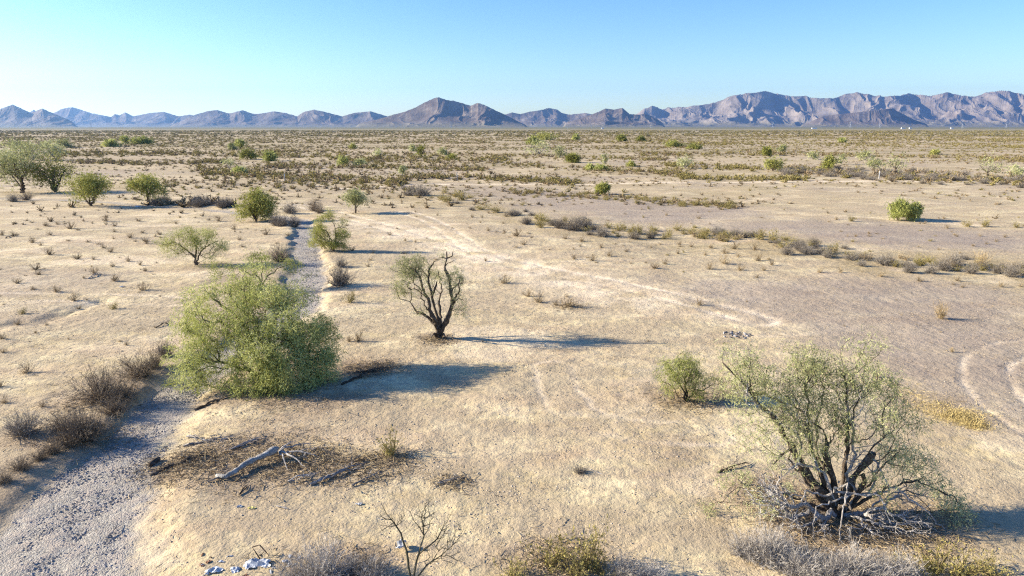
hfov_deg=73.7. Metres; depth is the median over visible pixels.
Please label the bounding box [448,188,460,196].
creosote bush
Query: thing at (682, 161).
mesquite tree
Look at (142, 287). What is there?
dry shrub
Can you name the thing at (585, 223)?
brittle bush
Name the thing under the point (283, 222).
brittle bush
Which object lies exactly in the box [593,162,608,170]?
palo verde tree
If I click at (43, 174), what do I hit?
palo verde tree
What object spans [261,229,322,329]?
gravel
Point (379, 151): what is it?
mesquite tree
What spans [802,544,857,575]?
pale brush
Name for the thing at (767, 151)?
palo verde tree
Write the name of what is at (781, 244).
creosote bush
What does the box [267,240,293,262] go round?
bank brush
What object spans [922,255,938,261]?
creosote bush
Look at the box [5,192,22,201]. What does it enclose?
brittle bush
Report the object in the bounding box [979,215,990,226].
creosote bush
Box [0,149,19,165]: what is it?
mesquite tree
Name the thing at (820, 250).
brittle bush
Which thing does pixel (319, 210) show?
bank brush
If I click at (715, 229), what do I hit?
brittle bush
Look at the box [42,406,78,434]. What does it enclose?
bank brush
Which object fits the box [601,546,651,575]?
pale brush
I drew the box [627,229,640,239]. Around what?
brittle bush
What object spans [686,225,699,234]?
creosote bush
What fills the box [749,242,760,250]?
dry shrub
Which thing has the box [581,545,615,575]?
creosote bush
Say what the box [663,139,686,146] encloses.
palo verde tree
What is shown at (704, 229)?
creosote bush
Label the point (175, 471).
brush litter
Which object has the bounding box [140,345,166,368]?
bank brush
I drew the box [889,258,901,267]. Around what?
creosote bush
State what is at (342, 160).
palo verde tree
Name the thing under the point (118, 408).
bank brush
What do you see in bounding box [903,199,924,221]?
palo verde tree
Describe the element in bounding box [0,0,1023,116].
sky
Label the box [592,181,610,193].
palo verde tree
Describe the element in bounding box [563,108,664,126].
mountains
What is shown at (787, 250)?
brittle bush
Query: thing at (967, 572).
creosote bush
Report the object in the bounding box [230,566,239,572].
cloth scrap
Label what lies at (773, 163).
palo verde tree
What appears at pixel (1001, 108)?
mountains
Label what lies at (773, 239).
creosote bush
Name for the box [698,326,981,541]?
ironwood tree
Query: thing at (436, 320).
ironwood tree
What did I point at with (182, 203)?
dry scrub
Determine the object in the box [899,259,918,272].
brittle bush
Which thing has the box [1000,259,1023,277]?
brittle bush
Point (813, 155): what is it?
mesquite tree
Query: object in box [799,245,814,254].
brittle bush
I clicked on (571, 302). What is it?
dry shrub
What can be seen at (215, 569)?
cloth heap
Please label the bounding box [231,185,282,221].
palo verde tree
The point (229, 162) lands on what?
mesquite tree
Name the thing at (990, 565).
creosote bush
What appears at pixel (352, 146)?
palo verde tree
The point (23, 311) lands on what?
creosote bush
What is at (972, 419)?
dry grass
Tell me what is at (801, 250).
brittle bush
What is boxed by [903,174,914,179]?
brittle bush
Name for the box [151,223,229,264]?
palo verde tree
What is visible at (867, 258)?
dry shrub
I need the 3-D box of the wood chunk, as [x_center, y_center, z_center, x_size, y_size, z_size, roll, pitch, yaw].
[-10.000,4.843,19.106,0.155,0.147,0.438,2,13,9]
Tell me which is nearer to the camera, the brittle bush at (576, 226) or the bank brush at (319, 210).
the brittle bush at (576, 226)
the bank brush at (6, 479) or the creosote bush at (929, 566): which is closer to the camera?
the creosote bush at (929, 566)
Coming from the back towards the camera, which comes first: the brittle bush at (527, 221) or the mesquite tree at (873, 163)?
the mesquite tree at (873, 163)
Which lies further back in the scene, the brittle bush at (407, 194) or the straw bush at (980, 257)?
the brittle bush at (407, 194)
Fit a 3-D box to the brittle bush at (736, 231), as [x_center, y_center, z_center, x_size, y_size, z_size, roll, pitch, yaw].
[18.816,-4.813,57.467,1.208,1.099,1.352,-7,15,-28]
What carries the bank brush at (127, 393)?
on the ground at (614, 281)
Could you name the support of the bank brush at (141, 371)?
on the ground at (614, 281)
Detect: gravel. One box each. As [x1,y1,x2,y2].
[11,378,218,575]
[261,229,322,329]
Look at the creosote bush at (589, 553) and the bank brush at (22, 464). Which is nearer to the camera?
the creosote bush at (589, 553)
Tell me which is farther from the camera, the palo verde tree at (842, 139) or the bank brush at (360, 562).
the palo verde tree at (842, 139)
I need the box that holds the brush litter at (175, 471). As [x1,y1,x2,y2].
[1,301,1023,575]
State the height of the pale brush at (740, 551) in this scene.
0.923 m
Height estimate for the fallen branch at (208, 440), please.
0.271 m
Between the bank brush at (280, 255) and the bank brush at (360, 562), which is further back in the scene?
the bank brush at (280, 255)
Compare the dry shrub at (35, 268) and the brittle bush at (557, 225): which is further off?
the brittle bush at (557, 225)
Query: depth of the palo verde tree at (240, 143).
275.57 m
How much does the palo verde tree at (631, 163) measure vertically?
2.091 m
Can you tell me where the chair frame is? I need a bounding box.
[252,545,280,558]
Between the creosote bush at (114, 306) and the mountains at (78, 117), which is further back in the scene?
the mountains at (78, 117)
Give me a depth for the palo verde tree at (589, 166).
144.97 m
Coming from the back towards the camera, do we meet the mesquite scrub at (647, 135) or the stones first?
the mesquite scrub at (647, 135)
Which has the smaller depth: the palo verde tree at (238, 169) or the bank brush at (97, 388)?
the bank brush at (97, 388)
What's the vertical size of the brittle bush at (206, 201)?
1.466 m
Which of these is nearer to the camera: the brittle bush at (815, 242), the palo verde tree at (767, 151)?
the brittle bush at (815, 242)
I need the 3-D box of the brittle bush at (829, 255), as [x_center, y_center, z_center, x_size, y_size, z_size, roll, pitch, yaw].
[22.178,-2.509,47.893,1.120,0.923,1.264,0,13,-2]
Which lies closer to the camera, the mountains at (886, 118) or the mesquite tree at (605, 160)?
the mesquite tree at (605, 160)
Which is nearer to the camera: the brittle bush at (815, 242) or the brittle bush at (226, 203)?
the brittle bush at (815, 242)
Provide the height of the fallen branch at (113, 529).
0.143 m
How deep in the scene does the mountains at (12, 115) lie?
6869.58 m
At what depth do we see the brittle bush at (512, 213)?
70.64 m
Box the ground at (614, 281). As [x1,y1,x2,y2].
[0,127,1023,575]
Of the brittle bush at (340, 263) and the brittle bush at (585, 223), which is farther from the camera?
the brittle bush at (585, 223)
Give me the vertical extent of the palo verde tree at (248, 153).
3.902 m
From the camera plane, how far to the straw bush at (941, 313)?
32.64 m
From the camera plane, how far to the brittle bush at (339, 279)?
39.23 m
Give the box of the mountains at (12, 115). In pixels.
[0,104,77,126]
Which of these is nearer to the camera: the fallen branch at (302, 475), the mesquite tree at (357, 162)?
the fallen branch at (302, 475)
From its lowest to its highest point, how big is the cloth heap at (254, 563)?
0.137 m
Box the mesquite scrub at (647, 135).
[0,130,1022,136]
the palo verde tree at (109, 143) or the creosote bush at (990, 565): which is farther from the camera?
the palo verde tree at (109, 143)
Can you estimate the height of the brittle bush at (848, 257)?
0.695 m
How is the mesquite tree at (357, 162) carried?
on the ground at (614, 281)
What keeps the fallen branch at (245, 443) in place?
on the ground at (614, 281)
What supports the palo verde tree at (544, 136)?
on the ground at (614, 281)
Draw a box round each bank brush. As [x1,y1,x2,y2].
[0,453,37,473]
[0,466,17,485]
[18,188,33,200]
[26,444,51,462]
[38,436,65,456]
[39,400,129,447]
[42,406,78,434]
[49,357,137,406]
[54,431,83,448]
[95,390,142,419]
[99,369,149,401]
[109,349,166,382]
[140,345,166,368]
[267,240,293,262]
[305,199,322,210]
[313,204,325,213]
[343,541,392,575]
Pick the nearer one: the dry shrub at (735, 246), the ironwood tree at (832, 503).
the ironwood tree at (832, 503)
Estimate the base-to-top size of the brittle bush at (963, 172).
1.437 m
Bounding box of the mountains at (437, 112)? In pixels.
[356,97,526,126]
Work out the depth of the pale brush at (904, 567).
14.01 m
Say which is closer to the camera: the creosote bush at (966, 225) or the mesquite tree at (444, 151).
the creosote bush at (966, 225)
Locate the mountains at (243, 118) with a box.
[169,110,387,126]
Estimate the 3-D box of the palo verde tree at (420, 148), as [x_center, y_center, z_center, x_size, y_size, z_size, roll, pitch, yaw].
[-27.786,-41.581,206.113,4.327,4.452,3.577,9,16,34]
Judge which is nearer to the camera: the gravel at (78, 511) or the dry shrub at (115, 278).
the gravel at (78, 511)
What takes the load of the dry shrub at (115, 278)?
on the ground at (614, 281)
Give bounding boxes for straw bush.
[930,300,951,318]
[973,251,994,266]
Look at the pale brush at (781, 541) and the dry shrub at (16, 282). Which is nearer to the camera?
the pale brush at (781, 541)
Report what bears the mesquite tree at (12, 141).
on the ground at (614, 281)
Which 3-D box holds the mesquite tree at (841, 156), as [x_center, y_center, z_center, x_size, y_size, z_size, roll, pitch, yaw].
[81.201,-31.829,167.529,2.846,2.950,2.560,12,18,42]
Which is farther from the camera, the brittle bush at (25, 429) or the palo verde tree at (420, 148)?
the palo verde tree at (420, 148)
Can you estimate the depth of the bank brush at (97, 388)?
22.86 m
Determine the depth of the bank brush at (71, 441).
19.60 m
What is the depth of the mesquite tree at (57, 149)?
189.23 m
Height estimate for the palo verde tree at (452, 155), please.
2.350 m
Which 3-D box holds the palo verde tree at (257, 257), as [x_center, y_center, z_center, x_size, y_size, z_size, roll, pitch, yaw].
[-14.538,-1.149,38.787,7.313,2.386,2.563,0,13,0]
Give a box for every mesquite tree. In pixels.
[0,135,49,192]
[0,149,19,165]
[1,136,33,150]
[16,137,44,159]
[35,139,55,149]
[36,141,68,158]
[51,137,74,147]
[220,158,235,168]
[227,140,238,149]
[338,186,371,212]
[349,157,369,165]
[370,147,382,155]
[398,165,407,175]
[408,143,416,151]
[436,147,447,154]
[523,137,552,154]
[552,145,570,157]
[601,153,609,163]
[677,154,698,168]
[777,143,788,151]
[805,148,819,159]
[837,153,849,163]
[854,149,874,159]
[865,157,884,168]
[881,152,909,173]
[974,151,1011,177]
[1006,164,1023,174]
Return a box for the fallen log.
[215,441,323,478]
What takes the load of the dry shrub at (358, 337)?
on the ground at (614, 281)
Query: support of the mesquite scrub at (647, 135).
on the ground at (614, 281)
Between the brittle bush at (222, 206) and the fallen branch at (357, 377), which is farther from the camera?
the brittle bush at (222, 206)
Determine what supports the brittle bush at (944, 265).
on the ground at (614, 281)
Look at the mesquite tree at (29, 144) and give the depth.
186.78 m
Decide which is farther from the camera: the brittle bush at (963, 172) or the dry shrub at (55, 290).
the brittle bush at (963, 172)
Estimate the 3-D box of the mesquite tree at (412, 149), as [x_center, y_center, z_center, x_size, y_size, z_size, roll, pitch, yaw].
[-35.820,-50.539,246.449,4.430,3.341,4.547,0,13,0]
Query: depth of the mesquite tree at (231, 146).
260.94 m
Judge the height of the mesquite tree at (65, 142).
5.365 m
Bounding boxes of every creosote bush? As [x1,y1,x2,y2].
[17,307,26,313]
[108,301,117,309]
[341,289,358,302]
[375,424,404,458]
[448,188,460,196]
[454,188,468,200]
[475,203,490,209]
[488,204,504,212]
[493,548,534,575]
[519,528,581,575]
[533,210,548,227]
[558,549,591,575]
[564,514,609,571]
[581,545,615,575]
[610,224,625,230]
[657,232,671,239]
[673,222,684,230]
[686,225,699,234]
[699,227,710,235]
[748,229,764,239]
[768,228,781,240]
[776,240,787,247]
[780,233,791,240]
[827,241,838,251]
[888,545,916,574]
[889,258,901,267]
[908,536,964,575]
[913,253,933,265]
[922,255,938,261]
[933,537,1003,575]
[951,265,964,270]
[960,219,973,226]
[968,548,1017,575]
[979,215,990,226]
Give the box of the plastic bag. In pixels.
[396,539,406,548]
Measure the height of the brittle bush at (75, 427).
0.892 m
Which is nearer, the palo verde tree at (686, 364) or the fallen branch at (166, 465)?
the fallen branch at (166, 465)
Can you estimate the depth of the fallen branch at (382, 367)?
25.76 m
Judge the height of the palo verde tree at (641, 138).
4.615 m
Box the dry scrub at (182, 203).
[0,134,1023,225]
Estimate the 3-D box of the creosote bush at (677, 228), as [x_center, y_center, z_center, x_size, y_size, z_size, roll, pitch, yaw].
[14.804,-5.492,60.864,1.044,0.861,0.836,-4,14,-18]
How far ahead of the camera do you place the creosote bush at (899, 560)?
14.24 m
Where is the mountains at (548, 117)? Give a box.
[505,108,608,126]
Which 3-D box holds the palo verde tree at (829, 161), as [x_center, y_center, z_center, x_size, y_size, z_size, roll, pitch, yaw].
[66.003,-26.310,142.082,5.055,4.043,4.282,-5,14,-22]
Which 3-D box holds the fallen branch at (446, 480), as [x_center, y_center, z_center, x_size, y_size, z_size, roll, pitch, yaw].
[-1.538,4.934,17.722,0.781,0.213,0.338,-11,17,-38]
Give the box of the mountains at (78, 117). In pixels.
[30,107,192,126]
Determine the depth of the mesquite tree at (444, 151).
222.52 m
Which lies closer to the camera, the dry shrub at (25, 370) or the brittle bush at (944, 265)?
the dry shrub at (25, 370)
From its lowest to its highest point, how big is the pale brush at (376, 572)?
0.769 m
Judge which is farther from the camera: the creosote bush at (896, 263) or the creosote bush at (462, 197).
the creosote bush at (462, 197)
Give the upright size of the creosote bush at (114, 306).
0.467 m
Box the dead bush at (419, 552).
[378,497,465,575]
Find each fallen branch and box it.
[106,523,121,537]
[150,452,212,475]
[159,454,218,468]
[183,431,236,446]
[186,434,204,441]
[194,394,232,410]
[229,435,265,450]
[288,469,316,481]
[310,459,366,485]
[341,366,381,384]
[352,470,384,485]
[357,365,395,372]
[437,474,465,483]
[717,459,751,472]
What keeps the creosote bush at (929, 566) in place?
on the ground at (614, 281)
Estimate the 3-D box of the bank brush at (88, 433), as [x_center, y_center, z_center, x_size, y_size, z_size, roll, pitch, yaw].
[-12.604,3.889,20.188,2.232,1.264,2.732,-6,15,-23]
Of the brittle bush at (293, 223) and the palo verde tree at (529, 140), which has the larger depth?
the palo verde tree at (529, 140)
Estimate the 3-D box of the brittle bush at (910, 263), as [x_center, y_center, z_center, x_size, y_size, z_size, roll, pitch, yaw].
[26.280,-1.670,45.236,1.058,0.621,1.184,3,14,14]
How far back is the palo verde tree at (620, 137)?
417.69 m
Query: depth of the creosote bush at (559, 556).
14.21 m
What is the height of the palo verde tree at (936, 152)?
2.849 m
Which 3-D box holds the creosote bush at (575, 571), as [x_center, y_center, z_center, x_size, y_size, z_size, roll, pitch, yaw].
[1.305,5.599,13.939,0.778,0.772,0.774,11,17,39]
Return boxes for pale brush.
[270,545,316,575]
[291,528,357,575]
[334,550,366,575]
[354,550,399,575]
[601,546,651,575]
[631,552,676,575]
[721,523,765,561]
[738,509,805,571]
[764,529,796,555]
[766,532,841,575]
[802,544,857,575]
[819,529,890,575]
[859,547,908,575]
[874,538,929,575]
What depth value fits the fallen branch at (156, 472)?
18.74 m
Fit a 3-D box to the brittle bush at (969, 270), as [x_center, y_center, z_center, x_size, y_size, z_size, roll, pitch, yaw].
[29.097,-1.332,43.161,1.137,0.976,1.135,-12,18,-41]
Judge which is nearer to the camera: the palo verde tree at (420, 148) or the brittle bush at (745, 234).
the brittle bush at (745, 234)
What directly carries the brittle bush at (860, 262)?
on the ground at (614, 281)
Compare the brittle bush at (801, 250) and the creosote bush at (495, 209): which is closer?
the brittle bush at (801, 250)
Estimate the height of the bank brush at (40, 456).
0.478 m
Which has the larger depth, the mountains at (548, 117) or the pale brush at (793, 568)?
the mountains at (548, 117)
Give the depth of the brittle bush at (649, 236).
56.49 m
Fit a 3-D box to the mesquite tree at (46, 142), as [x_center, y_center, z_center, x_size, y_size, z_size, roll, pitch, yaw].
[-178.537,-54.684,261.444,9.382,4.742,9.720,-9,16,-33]
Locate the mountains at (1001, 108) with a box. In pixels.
[636,90,1023,126]
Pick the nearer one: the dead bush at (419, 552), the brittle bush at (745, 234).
the dead bush at (419, 552)
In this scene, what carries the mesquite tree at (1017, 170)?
on the ground at (614, 281)
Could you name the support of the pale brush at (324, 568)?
on the ground at (614, 281)
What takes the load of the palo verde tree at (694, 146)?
on the ground at (614, 281)
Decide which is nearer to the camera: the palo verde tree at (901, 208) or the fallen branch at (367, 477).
the fallen branch at (367, 477)
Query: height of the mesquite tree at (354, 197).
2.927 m
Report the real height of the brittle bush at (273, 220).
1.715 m
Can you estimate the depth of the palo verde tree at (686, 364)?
22.74 m
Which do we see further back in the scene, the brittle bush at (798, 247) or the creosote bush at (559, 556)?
the brittle bush at (798, 247)
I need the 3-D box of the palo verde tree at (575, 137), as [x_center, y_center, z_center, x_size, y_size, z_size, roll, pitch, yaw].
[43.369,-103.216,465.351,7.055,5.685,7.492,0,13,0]
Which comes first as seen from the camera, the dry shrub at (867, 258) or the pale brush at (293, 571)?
the pale brush at (293, 571)
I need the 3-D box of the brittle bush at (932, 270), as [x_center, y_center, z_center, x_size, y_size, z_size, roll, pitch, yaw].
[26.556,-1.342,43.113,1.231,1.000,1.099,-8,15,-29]
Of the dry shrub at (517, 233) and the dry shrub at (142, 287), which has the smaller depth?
the dry shrub at (142, 287)
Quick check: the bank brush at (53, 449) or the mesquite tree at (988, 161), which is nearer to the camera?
the bank brush at (53, 449)
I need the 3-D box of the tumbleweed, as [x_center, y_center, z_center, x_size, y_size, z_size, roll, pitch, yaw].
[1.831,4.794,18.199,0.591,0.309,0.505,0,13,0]
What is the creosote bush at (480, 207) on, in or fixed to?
on the ground at (614, 281)
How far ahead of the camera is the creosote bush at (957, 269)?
44.00 m
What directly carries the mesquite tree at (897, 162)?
on the ground at (614, 281)
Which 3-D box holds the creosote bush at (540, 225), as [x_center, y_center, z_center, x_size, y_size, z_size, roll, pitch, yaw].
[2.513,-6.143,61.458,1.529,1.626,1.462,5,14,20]
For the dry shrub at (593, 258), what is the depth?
46.75 m
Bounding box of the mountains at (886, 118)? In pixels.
[800,109,928,126]
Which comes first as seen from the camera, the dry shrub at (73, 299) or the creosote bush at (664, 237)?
the dry shrub at (73, 299)
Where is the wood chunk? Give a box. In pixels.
[148,456,160,466]
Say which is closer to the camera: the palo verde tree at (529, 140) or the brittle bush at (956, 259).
the brittle bush at (956, 259)
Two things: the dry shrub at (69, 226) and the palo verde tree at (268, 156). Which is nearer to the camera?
the dry shrub at (69, 226)
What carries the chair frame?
on the ground at (614, 281)
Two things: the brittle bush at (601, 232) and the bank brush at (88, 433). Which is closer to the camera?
the bank brush at (88, 433)
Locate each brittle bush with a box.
[0,407,50,442]
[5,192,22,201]
[65,412,98,436]
[148,199,162,205]
[152,335,174,356]
[189,195,212,205]
[189,198,209,206]
[209,195,235,206]
[214,200,227,207]
[267,211,287,225]
[274,215,289,226]
[282,199,299,213]
[287,213,304,226]
[324,261,357,286]
[335,257,346,266]
[402,189,412,195]
[410,182,432,195]
[507,208,519,216]
[518,213,533,224]
[547,218,559,225]
[553,215,567,228]
[559,217,584,230]
[577,215,591,227]
[591,224,611,236]
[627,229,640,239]
[645,230,656,238]
[708,224,727,232]
[730,227,741,235]
[734,228,751,237]
[746,228,759,236]
[779,243,794,254]
[793,242,805,250]
[795,244,811,253]
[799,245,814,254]
[806,236,824,245]
[814,244,834,253]
[821,246,834,257]
[838,244,850,248]
[842,252,859,259]
[857,259,866,266]
[873,251,901,266]
[878,171,890,176]
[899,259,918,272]
[902,259,916,266]
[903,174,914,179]
[923,260,940,273]
[933,256,954,271]
[942,247,965,266]
[958,169,972,174]
[962,263,981,273]
[972,260,991,269]
[976,178,991,183]
[989,262,1003,273]
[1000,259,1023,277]
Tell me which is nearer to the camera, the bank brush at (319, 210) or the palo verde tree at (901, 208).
the palo verde tree at (901, 208)
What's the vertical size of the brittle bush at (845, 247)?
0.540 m
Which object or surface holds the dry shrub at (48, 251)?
on the ground at (614, 281)
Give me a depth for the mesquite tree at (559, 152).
197.45 m
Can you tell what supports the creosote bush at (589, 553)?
on the ground at (614, 281)
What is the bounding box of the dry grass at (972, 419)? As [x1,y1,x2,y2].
[0,191,1012,480]
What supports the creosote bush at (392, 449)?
on the ground at (614, 281)
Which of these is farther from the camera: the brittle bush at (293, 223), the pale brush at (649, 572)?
the brittle bush at (293, 223)
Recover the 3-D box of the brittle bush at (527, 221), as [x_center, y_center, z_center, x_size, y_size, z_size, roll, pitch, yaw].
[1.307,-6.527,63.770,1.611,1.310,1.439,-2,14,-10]
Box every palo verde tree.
[18,150,80,193]
[55,168,120,206]
[100,137,122,146]
[119,135,130,143]
[121,172,175,202]
[128,135,154,143]
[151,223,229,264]
[159,254,347,401]
[196,246,319,288]
[230,166,248,174]
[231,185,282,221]
[234,138,247,147]
[236,146,260,159]
[257,148,278,160]
[304,207,354,250]
[336,154,348,165]
[347,142,358,148]
[413,144,425,155]
[445,153,457,158]
[525,135,541,144]
[529,130,558,139]
[563,152,581,162]
[571,133,580,139]
[584,162,594,169]
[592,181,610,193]
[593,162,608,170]
[615,133,627,140]
[625,158,636,166]
[634,135,645,140]
[652,348,736,402]
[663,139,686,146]
[685,142,704,149]
[761,146,773,155]
[762,154,787,170]
[820,154,841,169]
[837,137,846,142]
[884,195,920,220]
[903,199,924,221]
[928,147,940,154]
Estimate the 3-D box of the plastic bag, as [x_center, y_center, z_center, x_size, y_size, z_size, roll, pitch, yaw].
[-2.429,5.555,14.918,0.367,0.239,0.303,0,13,0]
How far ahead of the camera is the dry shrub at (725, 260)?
45.85 m
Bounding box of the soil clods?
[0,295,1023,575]
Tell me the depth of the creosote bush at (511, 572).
14.04 m
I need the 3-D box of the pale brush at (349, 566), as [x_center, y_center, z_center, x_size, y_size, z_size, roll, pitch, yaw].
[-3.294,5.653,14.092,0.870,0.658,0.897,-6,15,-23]
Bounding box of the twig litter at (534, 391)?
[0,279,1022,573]
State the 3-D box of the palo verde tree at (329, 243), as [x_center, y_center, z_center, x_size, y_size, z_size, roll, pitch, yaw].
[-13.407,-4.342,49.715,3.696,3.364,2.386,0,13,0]
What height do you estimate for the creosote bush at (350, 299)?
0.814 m
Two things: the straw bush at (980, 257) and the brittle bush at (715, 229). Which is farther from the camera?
the brittle bush at (715, 229)
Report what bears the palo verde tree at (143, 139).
on the ground at (614, 281)
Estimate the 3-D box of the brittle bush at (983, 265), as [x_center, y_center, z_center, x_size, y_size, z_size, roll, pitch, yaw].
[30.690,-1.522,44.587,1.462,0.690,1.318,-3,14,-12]
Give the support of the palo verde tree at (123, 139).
on the ground at (614, 281)
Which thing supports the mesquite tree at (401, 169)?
on the ground at (614, 281)
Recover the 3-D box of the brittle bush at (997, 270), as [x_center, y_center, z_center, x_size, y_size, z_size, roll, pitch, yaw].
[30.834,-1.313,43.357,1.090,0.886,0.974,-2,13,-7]
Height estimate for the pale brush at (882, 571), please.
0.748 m
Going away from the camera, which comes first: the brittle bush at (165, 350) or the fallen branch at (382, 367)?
the fallen branch at (382, 367)
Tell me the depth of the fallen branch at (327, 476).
18.05 m
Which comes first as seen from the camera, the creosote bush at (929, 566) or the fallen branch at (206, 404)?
the creosote bush at (929, 566)
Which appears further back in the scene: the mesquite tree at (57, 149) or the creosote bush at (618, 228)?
the mesquite tree at (57, 149)
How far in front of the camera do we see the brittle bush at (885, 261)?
45.58 m
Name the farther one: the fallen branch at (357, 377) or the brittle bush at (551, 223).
the brittle bush at (551, 223)
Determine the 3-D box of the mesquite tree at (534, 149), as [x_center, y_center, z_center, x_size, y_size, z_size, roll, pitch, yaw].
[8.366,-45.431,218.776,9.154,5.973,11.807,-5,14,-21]
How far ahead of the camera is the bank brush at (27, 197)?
85.66 m
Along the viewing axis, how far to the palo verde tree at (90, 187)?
78.13 m
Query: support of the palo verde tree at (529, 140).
on the ground at (614, 281)
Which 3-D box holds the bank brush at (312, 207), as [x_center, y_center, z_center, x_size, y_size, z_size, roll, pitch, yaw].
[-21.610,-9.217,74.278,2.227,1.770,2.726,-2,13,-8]
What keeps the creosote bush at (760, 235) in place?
on the ground at (614, 281)
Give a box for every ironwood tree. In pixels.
[384,246,468,338]
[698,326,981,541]
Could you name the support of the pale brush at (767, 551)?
on the ground at (614, 281)
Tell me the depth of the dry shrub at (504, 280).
40.40 m
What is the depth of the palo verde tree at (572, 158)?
175.99 m
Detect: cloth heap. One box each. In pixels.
[205,566,223,572]
[243,558,270,569]
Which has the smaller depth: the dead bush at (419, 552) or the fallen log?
the dead bush at (419, 552)
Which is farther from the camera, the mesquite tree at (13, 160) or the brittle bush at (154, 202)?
the mesquite tree at (13, 160)
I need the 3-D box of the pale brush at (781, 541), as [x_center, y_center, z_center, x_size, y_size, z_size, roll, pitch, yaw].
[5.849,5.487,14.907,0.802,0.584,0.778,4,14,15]
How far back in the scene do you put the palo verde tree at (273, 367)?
24.23 m
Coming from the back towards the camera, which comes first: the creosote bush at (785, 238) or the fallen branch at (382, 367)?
the creosote bush at (785, 238)
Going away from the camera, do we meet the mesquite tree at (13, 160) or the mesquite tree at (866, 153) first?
the mesquite tree at (13, 160)
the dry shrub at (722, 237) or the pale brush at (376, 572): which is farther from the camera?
the dry shrub at (722, 237)
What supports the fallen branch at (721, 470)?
on the ground at (614, 281)
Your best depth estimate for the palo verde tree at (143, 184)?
81.07 m
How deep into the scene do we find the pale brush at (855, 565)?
14.03 m
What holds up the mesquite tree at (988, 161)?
on the ground at (614, 281)
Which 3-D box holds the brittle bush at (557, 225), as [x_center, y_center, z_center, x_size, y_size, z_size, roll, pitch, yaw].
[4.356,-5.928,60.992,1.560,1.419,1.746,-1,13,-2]
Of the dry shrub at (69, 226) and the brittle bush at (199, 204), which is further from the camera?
the brittle bush at (199, 204)
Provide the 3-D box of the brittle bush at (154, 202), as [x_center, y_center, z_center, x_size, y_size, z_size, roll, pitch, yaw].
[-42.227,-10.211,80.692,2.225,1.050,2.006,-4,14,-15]
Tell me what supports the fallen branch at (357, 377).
on the ground at (614, 281)
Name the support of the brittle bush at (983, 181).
on the ground at (614, 281)
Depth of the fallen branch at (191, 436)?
20.25 m
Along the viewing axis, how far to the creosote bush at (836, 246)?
49.72 m
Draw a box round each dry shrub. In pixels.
[10,276,22,283]
[17,361,35,373]
[29,260,40,269]
[41,245,55,254]
[53,285,62,291]
[64,220,75,228]
[68,293,80,300]
[110,271,121,280]
[136,282,149,290]
[351,331,365,341]
[499,273,512,283]
[512,227,522,235]
[532,290,544,302]
[560,295,576,306]
[588,253,597,260]
[702,260,714,269]
[713,233,730,241]
[719,254,731,263]
[730,240,739,248]
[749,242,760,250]
[860,252,872,259]
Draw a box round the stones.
[0,305,1022,575]
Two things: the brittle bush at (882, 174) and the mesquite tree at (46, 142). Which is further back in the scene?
the mesquite tree at (46, 142)
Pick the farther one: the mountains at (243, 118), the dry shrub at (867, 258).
the mountains at (243, 118)
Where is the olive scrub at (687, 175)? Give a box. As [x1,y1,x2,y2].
[0,130,1023,200]
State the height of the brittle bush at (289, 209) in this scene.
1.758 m
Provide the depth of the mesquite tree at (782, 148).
240.71 m
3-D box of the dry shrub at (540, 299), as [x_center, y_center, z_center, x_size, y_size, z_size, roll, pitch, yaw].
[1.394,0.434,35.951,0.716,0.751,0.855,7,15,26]
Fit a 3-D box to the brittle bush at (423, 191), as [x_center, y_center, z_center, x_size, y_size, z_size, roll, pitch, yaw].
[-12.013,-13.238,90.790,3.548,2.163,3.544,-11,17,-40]
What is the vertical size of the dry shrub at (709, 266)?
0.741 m
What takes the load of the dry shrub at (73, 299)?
on the ground at (614, 281)
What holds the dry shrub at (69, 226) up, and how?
on the ground at (614, 281)
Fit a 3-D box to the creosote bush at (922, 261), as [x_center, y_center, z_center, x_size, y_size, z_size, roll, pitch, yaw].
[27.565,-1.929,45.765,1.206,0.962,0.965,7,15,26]
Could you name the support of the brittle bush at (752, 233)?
on the ground at (614, 281)
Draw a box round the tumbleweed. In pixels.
[573,464,590,474]

